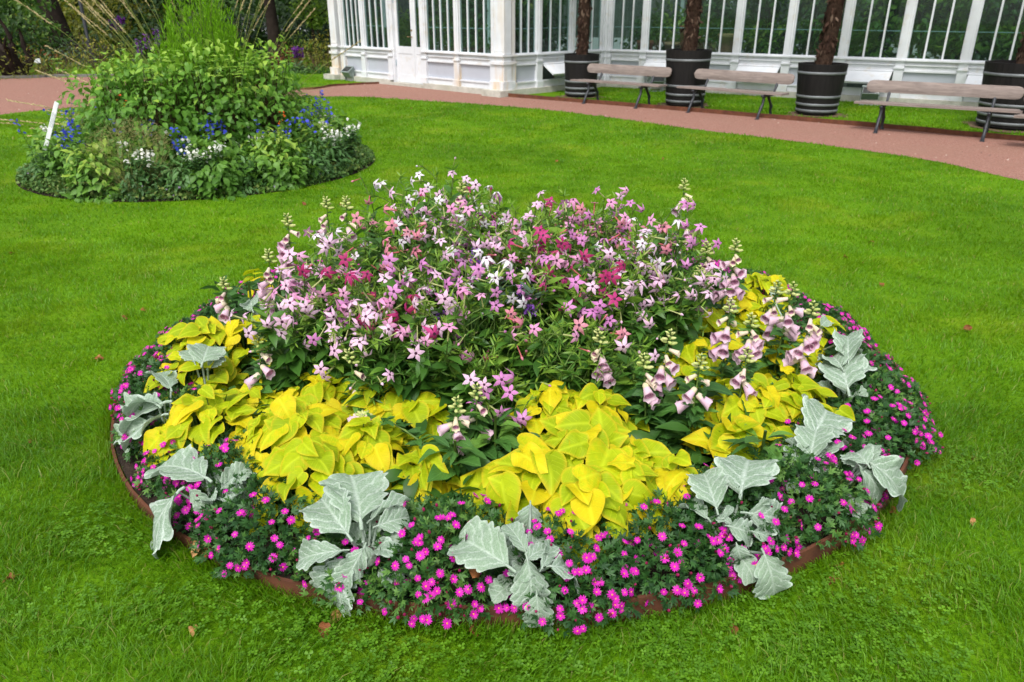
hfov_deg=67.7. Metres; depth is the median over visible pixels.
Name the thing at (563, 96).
worn ground
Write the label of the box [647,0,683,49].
window frame
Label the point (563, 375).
flowering tobacco
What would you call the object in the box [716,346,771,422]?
foxglove
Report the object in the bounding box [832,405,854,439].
lime vine
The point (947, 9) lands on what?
potted shrub
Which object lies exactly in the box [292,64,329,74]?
shrub
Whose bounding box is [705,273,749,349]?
foxglove
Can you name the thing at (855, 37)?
potted shrub
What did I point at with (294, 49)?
purple flower plant
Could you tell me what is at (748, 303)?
lime vine
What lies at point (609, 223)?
flowering tobacco
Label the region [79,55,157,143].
leafy bush
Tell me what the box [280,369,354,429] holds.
lime vine
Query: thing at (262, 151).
leafy plant
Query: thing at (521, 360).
flowering tobacco
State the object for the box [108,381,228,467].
daisy clump
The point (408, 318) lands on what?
flowering tobacco
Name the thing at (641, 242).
flowering tobacco
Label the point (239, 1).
park tree
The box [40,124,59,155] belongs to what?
white flower plant
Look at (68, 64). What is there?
shrub
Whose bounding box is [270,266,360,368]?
flowering tobacco
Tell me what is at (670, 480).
lime vine
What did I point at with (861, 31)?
potted shrub
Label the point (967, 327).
fallen leaf
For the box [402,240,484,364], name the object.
flowering tobacco
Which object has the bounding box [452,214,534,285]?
flowering tobacco
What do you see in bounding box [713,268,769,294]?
daisy clump
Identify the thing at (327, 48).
shrub
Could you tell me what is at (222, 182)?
leafy plant
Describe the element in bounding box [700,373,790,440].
lime vine
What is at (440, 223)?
flowering tobacco
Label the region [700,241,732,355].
foxglove
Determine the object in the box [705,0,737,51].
window frame
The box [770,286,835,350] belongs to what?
silver ragwort
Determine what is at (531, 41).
potted shrub
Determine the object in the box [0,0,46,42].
park tree
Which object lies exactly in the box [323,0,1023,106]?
glasshouse
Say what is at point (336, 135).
white flower plant
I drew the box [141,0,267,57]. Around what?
shrub
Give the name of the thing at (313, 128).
leafy plant
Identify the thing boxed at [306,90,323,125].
blue sage
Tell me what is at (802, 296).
daisy clump
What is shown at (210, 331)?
lime vine
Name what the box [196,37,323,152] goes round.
leafy bush
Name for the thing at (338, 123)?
leafy plant
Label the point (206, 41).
leafy bush
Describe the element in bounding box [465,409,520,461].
foxglove
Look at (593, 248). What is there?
flowering tobacco
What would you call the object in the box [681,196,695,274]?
foxglove
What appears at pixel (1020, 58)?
potted palm
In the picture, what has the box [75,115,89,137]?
leafy plant
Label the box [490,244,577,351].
flowering tobacco
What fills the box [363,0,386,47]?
window frame
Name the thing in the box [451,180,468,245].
foxglove
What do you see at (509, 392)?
flowering tobacco
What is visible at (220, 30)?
feathery plant
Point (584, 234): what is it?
flowering tobacco
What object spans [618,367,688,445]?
foxglove
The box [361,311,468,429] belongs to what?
flowering tobacco
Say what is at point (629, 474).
lime vine
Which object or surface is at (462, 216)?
flowering tobacco
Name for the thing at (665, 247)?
flowering tobacco
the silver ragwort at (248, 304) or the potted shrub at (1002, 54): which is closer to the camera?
the silver ragwort at (248, 304)
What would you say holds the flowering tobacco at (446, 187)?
on the soil at (128, 466)
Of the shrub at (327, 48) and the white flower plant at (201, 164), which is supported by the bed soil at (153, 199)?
the white flower plant at (201, 164)
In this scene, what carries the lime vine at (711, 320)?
on the soil at (128, 466)
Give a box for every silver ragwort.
[113,370,177,452]
[143,444,256,558]
[178,343,225,383]
[239,292,264,317]
[296,471,413,616]
[447,500,579,627]
[673,455,792,599]
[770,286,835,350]
[783,394,853,492]
[798,444,907,519]
[815,327,877,415]
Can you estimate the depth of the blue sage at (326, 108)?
10.04 m
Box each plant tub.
[564,53,599,97]
[665,49,711,106]
[795,62,848,115]
[975,60,1023,130]
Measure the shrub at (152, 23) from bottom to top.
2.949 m
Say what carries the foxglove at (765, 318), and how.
on the soil at (128, 466)
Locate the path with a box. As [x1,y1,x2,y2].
[0,77,1023,180]
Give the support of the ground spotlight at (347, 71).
on the ground at (242, 209)
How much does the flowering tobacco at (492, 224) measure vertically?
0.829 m
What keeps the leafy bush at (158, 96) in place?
on the bed soil at (153, 199)
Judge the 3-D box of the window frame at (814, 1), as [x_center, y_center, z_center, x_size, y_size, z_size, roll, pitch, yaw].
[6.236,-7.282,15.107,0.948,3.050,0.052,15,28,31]
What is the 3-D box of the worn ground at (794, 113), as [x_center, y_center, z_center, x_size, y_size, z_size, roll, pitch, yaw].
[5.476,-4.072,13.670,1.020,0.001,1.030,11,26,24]
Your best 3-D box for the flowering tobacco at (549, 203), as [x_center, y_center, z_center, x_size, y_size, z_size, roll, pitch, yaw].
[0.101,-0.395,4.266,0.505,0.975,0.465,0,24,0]
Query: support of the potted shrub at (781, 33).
on the glasshouse
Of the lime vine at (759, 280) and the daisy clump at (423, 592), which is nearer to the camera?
the daisy clump at (423, 592)
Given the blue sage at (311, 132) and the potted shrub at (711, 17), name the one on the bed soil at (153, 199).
the blue sage at (311, 132)
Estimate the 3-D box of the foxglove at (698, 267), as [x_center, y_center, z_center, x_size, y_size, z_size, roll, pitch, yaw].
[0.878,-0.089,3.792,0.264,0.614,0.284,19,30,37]
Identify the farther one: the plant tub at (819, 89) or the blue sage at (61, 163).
the plant tub at (819, 89)
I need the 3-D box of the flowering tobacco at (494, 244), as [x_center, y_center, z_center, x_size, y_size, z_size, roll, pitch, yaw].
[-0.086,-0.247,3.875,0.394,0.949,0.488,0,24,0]
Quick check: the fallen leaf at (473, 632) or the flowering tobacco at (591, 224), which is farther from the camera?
the flowering tobacco at (591, 224)
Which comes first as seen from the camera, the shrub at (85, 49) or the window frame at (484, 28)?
the window frame at (484, 28)
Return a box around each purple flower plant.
[108,15,127,51]
[291,46,303,70]
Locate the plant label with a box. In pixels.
[44,101,58,149]
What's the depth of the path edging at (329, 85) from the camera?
18.61 m
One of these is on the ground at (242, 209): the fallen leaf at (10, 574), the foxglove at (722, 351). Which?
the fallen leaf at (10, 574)
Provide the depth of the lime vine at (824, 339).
3.81 m
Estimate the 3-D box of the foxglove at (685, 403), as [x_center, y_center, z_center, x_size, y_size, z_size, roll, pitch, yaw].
[0.727,0.282,3.091,0.262,0.506,0.323,-18,30,-36]
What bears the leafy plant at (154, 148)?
on the bed soil at (153, 199)
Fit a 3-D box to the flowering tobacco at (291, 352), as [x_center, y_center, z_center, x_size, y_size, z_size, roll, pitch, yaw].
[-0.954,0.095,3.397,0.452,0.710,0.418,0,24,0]
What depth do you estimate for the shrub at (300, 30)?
28.72 m
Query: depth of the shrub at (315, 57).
23.33 m
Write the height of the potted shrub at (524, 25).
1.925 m
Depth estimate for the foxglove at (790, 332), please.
3.47 m
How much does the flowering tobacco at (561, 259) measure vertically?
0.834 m
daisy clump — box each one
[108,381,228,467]
[109,354,226,426]
[121,338,247,393]
[130,419,265,498]
[152,314,223,355]
[157,435,303,536]
[188,470,348,580]
[189,294,258,323]
[213,280,284,320]
[264,264,309,292]
[283,493,459,615]
[296,257,335,280]
[351,244,402,271]
[357,492,524,629]
[481,503,652,637]
[597,486,742,615]
[642,463,803,583]
[677,256,730,288]
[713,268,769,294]
[720,441,883,551]
[750,285,809,323]
[765,416,891,510]
[782,299,862,345]
[798,315,879,357]
[814,361,932,433]
[818,334,902,394]
[819,386,943,469]
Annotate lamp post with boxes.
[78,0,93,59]
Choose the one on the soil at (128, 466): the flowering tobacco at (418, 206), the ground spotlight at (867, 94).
the flowering tobacco at (418, 206)
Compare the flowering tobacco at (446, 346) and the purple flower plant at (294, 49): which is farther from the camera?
the purple flower plant at (294, 49)
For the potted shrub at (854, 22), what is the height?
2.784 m
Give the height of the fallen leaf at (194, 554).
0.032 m
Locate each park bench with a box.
[570,63,671,108]
[676,69,794,119]
[854,80,1023,141]
[1013,114,1023,117]
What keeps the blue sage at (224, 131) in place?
on the bed soil at (153, 199)
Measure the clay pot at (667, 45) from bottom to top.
1.000 m
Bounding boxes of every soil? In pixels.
[15,152,374,201]
[114,268,909,605]
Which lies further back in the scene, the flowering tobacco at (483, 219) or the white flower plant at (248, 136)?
the white flower plant at (248, 136)
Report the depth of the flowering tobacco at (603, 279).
3.39 m
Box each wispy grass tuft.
[60,98,123,138]
[71,116,180,194]
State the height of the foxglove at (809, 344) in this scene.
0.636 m
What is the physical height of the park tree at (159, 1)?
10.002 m
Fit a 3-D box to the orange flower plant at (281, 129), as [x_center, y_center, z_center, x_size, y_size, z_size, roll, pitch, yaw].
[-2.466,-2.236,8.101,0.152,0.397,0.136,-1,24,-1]
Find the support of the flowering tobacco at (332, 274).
on the soil at (128, 466)
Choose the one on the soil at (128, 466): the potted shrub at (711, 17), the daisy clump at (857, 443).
the daisy clump at (857, 443)
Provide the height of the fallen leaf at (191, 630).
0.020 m
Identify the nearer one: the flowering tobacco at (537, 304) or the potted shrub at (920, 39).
the flowering tobacco at (537, 304)
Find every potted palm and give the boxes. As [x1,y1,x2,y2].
[574,0,592,54]
[680,0,702,50]
[814,0,844,64]
[1015,31,1023,63]
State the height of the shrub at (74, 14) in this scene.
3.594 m
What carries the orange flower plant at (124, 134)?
on the bed soil at (153, 199)
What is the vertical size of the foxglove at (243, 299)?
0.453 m
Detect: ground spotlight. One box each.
[340,66,355,80]
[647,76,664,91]
[859,85,879,105]
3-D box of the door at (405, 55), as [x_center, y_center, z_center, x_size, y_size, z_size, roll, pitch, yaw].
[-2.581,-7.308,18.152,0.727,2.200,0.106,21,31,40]
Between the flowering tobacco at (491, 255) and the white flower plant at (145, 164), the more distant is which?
the white flower plant at (145, 164)
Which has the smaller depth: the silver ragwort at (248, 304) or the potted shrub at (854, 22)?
the silver ragwort at (248, 304)
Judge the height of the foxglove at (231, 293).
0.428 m
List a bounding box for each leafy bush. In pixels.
[52,43,175,161]
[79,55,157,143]
[91,48,243,169]
[110,41,190,132]
[139,32,265,149]
[160,41,270,165]
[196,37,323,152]
[222,35,323,141]
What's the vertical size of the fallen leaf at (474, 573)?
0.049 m
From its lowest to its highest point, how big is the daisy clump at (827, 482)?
0.243 m
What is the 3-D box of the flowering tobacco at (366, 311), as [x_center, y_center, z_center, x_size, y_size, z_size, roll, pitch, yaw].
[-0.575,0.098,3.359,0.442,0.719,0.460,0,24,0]
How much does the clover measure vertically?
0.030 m
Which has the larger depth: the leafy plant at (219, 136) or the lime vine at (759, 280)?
the leafy plant at (219, 136)
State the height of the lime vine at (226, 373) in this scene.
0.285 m
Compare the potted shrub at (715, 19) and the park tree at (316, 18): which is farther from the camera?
the park tree at (316, 18)
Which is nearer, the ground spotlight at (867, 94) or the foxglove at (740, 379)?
the foxglove at (740, 379)
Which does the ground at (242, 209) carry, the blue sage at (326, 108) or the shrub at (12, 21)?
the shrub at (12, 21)
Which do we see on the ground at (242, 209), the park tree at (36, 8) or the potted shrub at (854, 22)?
the park tree at (36, 8)
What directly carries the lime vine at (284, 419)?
on the soil at (128, 466)
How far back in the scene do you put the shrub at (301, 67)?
22.41 m
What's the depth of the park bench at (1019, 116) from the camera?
10.15 m
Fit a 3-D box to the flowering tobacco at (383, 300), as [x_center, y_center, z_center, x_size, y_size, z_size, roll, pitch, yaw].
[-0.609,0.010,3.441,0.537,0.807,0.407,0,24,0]
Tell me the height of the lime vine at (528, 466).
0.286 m
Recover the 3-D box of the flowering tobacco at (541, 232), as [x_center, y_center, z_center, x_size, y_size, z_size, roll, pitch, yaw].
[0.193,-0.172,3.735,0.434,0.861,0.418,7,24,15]
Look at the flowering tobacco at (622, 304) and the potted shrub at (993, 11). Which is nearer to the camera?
the flowering tobacco at (622, 304)
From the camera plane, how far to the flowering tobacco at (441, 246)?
3.67 m
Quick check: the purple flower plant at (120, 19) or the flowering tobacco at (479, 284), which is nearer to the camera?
the flowering tobacco at (479, 284)
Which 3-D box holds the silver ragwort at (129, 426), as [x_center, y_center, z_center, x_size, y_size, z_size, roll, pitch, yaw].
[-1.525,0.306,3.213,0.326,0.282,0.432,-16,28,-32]
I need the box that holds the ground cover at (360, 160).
[15,140,374,200]
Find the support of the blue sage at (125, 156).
on the bed soil at (153, 199)
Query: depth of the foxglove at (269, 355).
3.40 m
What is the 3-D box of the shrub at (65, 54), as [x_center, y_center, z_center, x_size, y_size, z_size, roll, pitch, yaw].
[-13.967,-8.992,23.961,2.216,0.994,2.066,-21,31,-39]
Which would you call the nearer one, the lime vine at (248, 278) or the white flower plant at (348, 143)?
the lime vine at (248, 278)
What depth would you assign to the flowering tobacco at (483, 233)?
4.00 m
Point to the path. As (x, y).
(928, 145)
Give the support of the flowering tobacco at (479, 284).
on the soil at (128, 466)
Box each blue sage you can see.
[10,119,72,182]
[43,103,83,148]
[56,118,94,190]
[109,118,155,158]
[169,123,215,170]
[199,112,226,146]
[256,119,291,180]
[292,109,332,160]
[295,103,313,142]
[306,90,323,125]
[315,98,332,128]
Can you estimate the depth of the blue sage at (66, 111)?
9.03 m
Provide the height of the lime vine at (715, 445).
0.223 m
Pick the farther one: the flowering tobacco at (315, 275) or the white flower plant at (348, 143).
the white flower plant at (348, 143)
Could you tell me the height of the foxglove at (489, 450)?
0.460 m
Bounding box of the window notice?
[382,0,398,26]
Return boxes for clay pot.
[637,40,653,76]
[664,42,679,77]
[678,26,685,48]
[718,33,733,52]
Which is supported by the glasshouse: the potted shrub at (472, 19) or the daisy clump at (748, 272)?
the potted shrub at (472, 19)
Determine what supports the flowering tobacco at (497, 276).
on the soil at (128, 466)
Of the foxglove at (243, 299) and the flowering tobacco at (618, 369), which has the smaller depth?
the flowering tobacco at (618, 369)
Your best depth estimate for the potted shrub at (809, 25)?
17.27 m
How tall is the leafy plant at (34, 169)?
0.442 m
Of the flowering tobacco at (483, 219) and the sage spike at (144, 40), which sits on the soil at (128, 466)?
the flowering tobacco at (483, 219)
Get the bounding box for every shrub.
[0,0,60,64]
[0,1,48,58]
[0,5,80,63]
[0,38,49,79]
[0,49,113,80]
[15,0,144,50]
[19,44,68,74]
[29,58,83,77]
[32,38,100,70]
[39,0,179,59]
[52,33,136,70]
[56,32,114,63]
[73,0,227,63]
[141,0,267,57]
[181,0,308,59]
[199,14,290,42]
[223,0,329,57]
[246,0,330,59]
[268,42,306,70]
[273,30,321,68]
[278,2,330,55]
[281,59,305,73]
[288,35,331,70]
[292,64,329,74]
[299,29,331,69]
[366,0,400,47]
[399,6,439,49]
[408,0,453,50]
[430,0,486,50]
[438,0,487,52]
[450,1,486,51]
[481,0,533,52]
[515,0,533,51]
[515,0,533,52]
[518,0,564,48]
[525,0,567,78]
[614,0,682,76]
[654,2,719,51]
[698,0,720,51]
[699,0,753,52]
[735,0,789,53]
[742,12,816,54]
[744,1,787,53]
[779,0,858,54]
[796,0,825,54]
[812,0,868,53]
[834,0,900,57]
[849,1,894,55]
[854,0,932,57]
[893,0,963,59]
[900,1,943,55]
[914,0,1004,59]
[930,0,994,60]
[947,0,1023,60]
[980,0,1023,59]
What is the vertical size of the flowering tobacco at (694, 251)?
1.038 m
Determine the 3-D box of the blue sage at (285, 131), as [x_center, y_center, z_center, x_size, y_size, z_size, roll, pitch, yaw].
[-2.494,-2.016,8.089,0.253,0.712,0.546,4,24,8]
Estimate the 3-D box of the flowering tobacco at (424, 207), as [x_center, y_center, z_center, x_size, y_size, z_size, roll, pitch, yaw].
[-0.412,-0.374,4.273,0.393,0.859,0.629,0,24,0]
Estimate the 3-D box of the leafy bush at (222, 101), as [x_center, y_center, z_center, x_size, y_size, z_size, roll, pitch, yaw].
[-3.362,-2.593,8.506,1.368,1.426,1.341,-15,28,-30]
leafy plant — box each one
[16,146,62,186]
[26,118,79,162]
[35,126,108,184]
[59,136,139,203]
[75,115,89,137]
[110,155,171,201]
[111,125,184,183]
[153,152,213,200]
[177,133,258,200]
[191,123,247,156]
[197,154,246,196]
[222,148,276,195]
[239,127,315,191]
[242,130,323,192]
[289,141,333,183]
[291,113,343,158]
[305,129,352,180]
[319,109,367,146]
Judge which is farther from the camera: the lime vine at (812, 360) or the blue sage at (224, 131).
the blue sage at (224, 131)
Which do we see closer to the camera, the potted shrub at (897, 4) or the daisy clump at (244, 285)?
the daisy clump at (244, 285)
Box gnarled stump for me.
[0,19,34,75]
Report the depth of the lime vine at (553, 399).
3.09 m
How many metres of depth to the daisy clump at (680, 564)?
2.41 m
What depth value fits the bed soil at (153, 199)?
7.80 m
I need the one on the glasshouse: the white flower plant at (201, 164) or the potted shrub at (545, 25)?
the potted shrub at (545, 25)
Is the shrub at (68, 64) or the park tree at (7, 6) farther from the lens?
the park tree at (7, 6)
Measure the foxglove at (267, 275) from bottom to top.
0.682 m
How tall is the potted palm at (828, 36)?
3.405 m
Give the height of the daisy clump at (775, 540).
0.257 m
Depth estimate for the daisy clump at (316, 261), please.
5.09 m
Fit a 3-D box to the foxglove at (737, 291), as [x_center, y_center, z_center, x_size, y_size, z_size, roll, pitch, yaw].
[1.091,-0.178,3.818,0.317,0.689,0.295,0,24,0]
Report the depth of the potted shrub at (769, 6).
16.96 m
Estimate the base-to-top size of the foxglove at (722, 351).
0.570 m
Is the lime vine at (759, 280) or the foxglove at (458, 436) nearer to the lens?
the foxglove at (458, 436)
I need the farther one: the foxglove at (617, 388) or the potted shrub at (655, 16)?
the potted shrub at (655, 16)
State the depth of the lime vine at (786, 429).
3.03 m
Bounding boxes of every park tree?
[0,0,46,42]
[0,0,55,44]
[0,0,80,41]
[28,0,97,39]
[31,0,163,42]
[37,0,84,58]
[75,0,164,40]
[93,0,234,41]
[143,0,263,37]
[225,0,264,15]
[236,0,329,39]
[264,0,283,64]
[287,0,328,57]
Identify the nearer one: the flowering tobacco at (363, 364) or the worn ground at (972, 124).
the flowering tobacco at (363, 364)
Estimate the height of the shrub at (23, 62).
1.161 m
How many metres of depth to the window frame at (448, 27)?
17.26 m
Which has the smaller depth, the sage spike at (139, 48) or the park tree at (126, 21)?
the sage spike at (139, 48)
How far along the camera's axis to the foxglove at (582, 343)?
3.40 m
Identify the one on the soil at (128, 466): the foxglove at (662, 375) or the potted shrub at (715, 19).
the foxglove at (662, 375)
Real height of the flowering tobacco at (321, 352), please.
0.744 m
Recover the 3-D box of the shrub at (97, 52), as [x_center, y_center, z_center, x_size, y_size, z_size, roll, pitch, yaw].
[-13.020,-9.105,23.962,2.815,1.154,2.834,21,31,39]
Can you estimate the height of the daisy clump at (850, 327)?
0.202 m
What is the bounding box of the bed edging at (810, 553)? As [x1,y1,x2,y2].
[110,313,914,628]
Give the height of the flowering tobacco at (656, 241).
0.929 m
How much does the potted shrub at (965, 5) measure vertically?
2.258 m
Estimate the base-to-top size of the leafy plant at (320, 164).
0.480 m
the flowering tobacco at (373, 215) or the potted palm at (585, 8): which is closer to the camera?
the flowering tobacco at (373, 215)
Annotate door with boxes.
[392,0,415,82]
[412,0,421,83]
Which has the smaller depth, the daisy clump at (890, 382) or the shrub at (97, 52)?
the daisy clump at (890, 382)
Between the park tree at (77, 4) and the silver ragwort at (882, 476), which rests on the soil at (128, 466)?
the silver ragwort at (882, 476)
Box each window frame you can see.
[342,0,359,45]
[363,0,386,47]
[425,0,453,50]
[459,0,490,52]
[515,0,535,52]
[542,0,570,51]
[576,0,601,48]
[612,0,641,49]
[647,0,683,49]
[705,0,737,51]
[740,0,789,53]
[791,0,846,54]
[846,0,907,57]
[906,0,973,59]
[970,0,1023,59]
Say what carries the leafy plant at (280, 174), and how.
on the bed soil at (153, 199)
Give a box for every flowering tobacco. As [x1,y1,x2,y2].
[229,288,329,392]
[257,230,343,330]
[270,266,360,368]
[288,293,367,386]
[289,226,357,294]
[289,275,388,363]
[297,251,422,322]
[311,258,429,347]
[312,212,383,297]
[313,311,424,402]
[324,286,424,391]
[340,204,427,306]
[343,170,421,285]
[344,315,414,410]
[345,272,438,372]
[356,226,473,322]
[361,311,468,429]
[373,161,450,271]
[377,269,476,381]
[381,316,473,396]
[386,157,480,260]
[397,213,469,297]
[400,257,510,364]
[402,187,496,305]
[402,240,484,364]
[408,286,508,408]
[409,186,485,236]
[409,195,448,280]
[427,207,487,258]
[429,334,502,424]
[433,219,524,268]
[433,248,557,337]
[434,185,511,259]
[438,193,483,234]
[438,206,502,251]
[439,221,494,257]
[442,175,496,222]
[443,298,539,403]
[451,353,550,450]
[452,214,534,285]
[455,210,529,326]
[458,194,527,261]
[460,246,541,353]
[466,237,553,327]
[475,200,559,267]
[484,187,568,265]
[489,213,580,326]
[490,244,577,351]
[499,302,581,411]
[507,225,574,328]
[512,196,585,267]
[515,315,606,432]
[530,244,628,342]
[536,188,625,249]
[542,270,619,370]
[543,231,639,311]
[544,199,632,275]
[546,299,630,388]
[547,198,607,252]
[548,242,663,342]
[556,186,644,261]
[565,227,636,273]
[573,202,671,285]
[574,215,630,249]
[577,335,664,404]
[578,229,679,373]
[581,217,667,310]
[589,278,682,397]
[600,220,686,309]
[606,186,693,284]
[617,226,732,341]
[643,267,713,389]
[648,200,721,304]
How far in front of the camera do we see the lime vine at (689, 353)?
3.51 m
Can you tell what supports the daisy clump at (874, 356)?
on the soil at (128, 466)
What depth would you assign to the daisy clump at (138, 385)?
3.46 m
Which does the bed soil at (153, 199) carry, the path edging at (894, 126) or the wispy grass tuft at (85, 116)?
the wispy grass tuft at (85, 116)
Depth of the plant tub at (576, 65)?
15.96 m
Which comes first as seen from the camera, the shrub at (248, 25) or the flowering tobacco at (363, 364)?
the flowering tobacco at (363, 364)
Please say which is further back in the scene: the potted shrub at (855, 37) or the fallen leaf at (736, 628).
the potted shrub at (855, 37)
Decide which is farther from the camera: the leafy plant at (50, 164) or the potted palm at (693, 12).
the potted palm at (693, 12)
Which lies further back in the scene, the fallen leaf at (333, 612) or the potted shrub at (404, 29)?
the potted shrub at (404, 29)
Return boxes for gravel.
[8,83,1008,166]
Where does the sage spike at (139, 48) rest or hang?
attached to the leafy bush at (106, 80)
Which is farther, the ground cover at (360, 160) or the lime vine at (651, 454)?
the ground cover at (360, 160)
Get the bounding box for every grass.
[0,0,361,137]
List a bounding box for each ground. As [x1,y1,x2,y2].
[0,35,1023,681]
[555,95,602,97]
[658,103,707,107]
[787,111,847,116]
[961,121,1023,132]
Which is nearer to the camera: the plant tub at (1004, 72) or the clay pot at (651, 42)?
the plant tub at (1004, 72)
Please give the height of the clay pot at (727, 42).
1.200 m
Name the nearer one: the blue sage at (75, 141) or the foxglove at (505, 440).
the foxglove at (505, 440)
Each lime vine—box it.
[139,384,257,468]
[144,351,248,418]
[154,316,247,372]
[217,379,284,436]
[223,315,272,371]
[224,393,348,502]
[237,268,274,299]
[249,434,363,536]
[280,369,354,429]
[334,380,411,428]
[337,415,418,497]
[388,444,460,515]
[392,391,449,461]
[460,433,566,526]
[500,380,584,451]
[511,408,630,489]
[533,464,640,580]
[568,383,649,431]
[584,435,688,534]
[596,453,672,561]
[642,449,714,529]
[655,336,731,399]
[679,413,774,468]
[690,307,743,355]
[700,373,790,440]
[717,287,782,337]
[741,335,821,378]
[742,272,791,312]
[757,366,837,423]
[769,424,800,478]
[799,315,845,357]
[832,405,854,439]
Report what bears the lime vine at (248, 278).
on the soil at (128, 466)
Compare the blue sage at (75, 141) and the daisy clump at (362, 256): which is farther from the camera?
the blue sage at (75, 141)
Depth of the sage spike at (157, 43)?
8.28 m
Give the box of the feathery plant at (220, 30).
[152,0,248,134]
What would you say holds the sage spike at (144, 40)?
on the leafy bush at (158, 96)
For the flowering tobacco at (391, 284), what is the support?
on the soil at (128, 466)
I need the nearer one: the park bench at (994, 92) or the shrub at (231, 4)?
the park bench at (994, 92)
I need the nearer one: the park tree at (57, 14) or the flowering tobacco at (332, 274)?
the flowering tobacco at (332, 274)
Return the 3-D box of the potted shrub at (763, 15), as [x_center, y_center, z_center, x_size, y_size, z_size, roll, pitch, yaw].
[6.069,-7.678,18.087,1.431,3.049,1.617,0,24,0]
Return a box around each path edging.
[111,75,378,89]
[508,93,1023,140]
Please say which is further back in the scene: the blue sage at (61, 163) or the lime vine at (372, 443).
the blue sage at (61, 163)
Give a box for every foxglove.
[200,275,258,322]
[213,276,248,345]
[226,277,282,337]
[242,332,282,392]
[247,248,285,374]
[254,321,277,372]
[276,213,299,287]
[316,196,335,268]
[335,196,357,269]
[342,348,365,413]
[347,410,474,457]
[417,435,486,481]
[419,395,472,493]
[449,382,501,459]
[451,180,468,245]
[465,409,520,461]
[563,329,603,346]
[591,328,631,416]
[611,355,658,428]
[616,328,679,440]
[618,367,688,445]
[625,352,680,443]
[655,376,733,447]
[661,353,718,466]
[671,178,692,309]
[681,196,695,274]
[686,265,709,339]
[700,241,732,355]
[700,297,738,381]
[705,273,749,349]
[715,238,748,367]
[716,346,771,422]
[721,424,795,501]
[732,312,773,383]
[734,280,783,360]
[740,281,803,380]
[759,328,804,377]
[778,300,822,390]
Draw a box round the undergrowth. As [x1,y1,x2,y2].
[190,249,824,536]
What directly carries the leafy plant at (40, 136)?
on the bed soil at (153, 199)
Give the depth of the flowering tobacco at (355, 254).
3.90 m
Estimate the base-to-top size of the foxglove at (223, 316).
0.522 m
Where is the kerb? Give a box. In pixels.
[0,74,113,77]
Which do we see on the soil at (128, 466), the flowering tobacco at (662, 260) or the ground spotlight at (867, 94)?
the flowering tobacco at (662, 260)
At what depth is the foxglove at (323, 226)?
4.04 m
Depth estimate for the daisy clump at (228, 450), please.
2.76 m
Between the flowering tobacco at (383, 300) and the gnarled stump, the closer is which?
the flowering tobacco at (383, 300)
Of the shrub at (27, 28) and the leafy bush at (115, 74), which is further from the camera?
the shrub at (27, 28)
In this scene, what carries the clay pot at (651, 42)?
on the glasshouse
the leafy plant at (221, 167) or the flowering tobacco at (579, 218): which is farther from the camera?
the leafy plant at (221, 167)
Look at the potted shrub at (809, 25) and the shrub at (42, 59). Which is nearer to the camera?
the potted shrub at (809, 25)
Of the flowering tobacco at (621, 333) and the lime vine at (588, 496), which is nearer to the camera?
the lime vine at (588, 496)
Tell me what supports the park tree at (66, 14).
on the ground at (242, 209)
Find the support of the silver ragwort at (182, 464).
on the soil at (128, 466)
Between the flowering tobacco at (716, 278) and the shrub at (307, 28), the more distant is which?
the shrub at (307, 28)
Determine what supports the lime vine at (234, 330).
on the soil at (128, 466)
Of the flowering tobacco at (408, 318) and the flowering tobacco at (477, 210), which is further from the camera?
the flowering tobacco at (477, 210)
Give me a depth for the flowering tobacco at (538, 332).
3.23 m
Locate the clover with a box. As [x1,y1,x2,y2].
[0,443,1023,681]
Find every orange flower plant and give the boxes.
[116,94,130,135]
[278,111,285,146]
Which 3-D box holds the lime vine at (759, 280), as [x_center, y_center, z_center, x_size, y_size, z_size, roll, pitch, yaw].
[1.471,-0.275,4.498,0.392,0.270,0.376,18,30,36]
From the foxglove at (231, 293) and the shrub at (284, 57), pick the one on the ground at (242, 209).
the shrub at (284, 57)
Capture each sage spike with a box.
[135,39,144,75]
[142,34,152,74]
[152,29,162,72]
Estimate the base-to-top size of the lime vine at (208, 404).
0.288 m
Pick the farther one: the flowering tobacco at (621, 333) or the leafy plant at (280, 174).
the leafy plant at (280, 174)
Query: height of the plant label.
0.530 m
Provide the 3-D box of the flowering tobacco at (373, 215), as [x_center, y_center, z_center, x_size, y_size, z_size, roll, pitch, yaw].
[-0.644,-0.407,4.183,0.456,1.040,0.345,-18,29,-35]
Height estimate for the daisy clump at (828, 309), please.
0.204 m
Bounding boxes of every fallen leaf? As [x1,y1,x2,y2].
[3,572,18,580]
[188,624,196,636]
[191,541,204,557]
[318,621,330,637]
[330,609,341,622]
[465,568,479,578]
[466,624,478,636]
[729,620,738,634]
[963,325,972,329]
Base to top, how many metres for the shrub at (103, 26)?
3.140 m
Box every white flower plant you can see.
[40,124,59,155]
[116,141,158,195]
[149,130,183,168]
[179,148,211,192]
[181,137,226,188]
[237,135,263,154]
[318,117,360,158]
[320,122,345,163]
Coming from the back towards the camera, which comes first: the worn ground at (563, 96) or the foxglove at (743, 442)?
the worn ground at (563, 96)
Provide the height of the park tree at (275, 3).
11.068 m
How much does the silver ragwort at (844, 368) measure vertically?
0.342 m
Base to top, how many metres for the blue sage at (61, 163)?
0.712 m

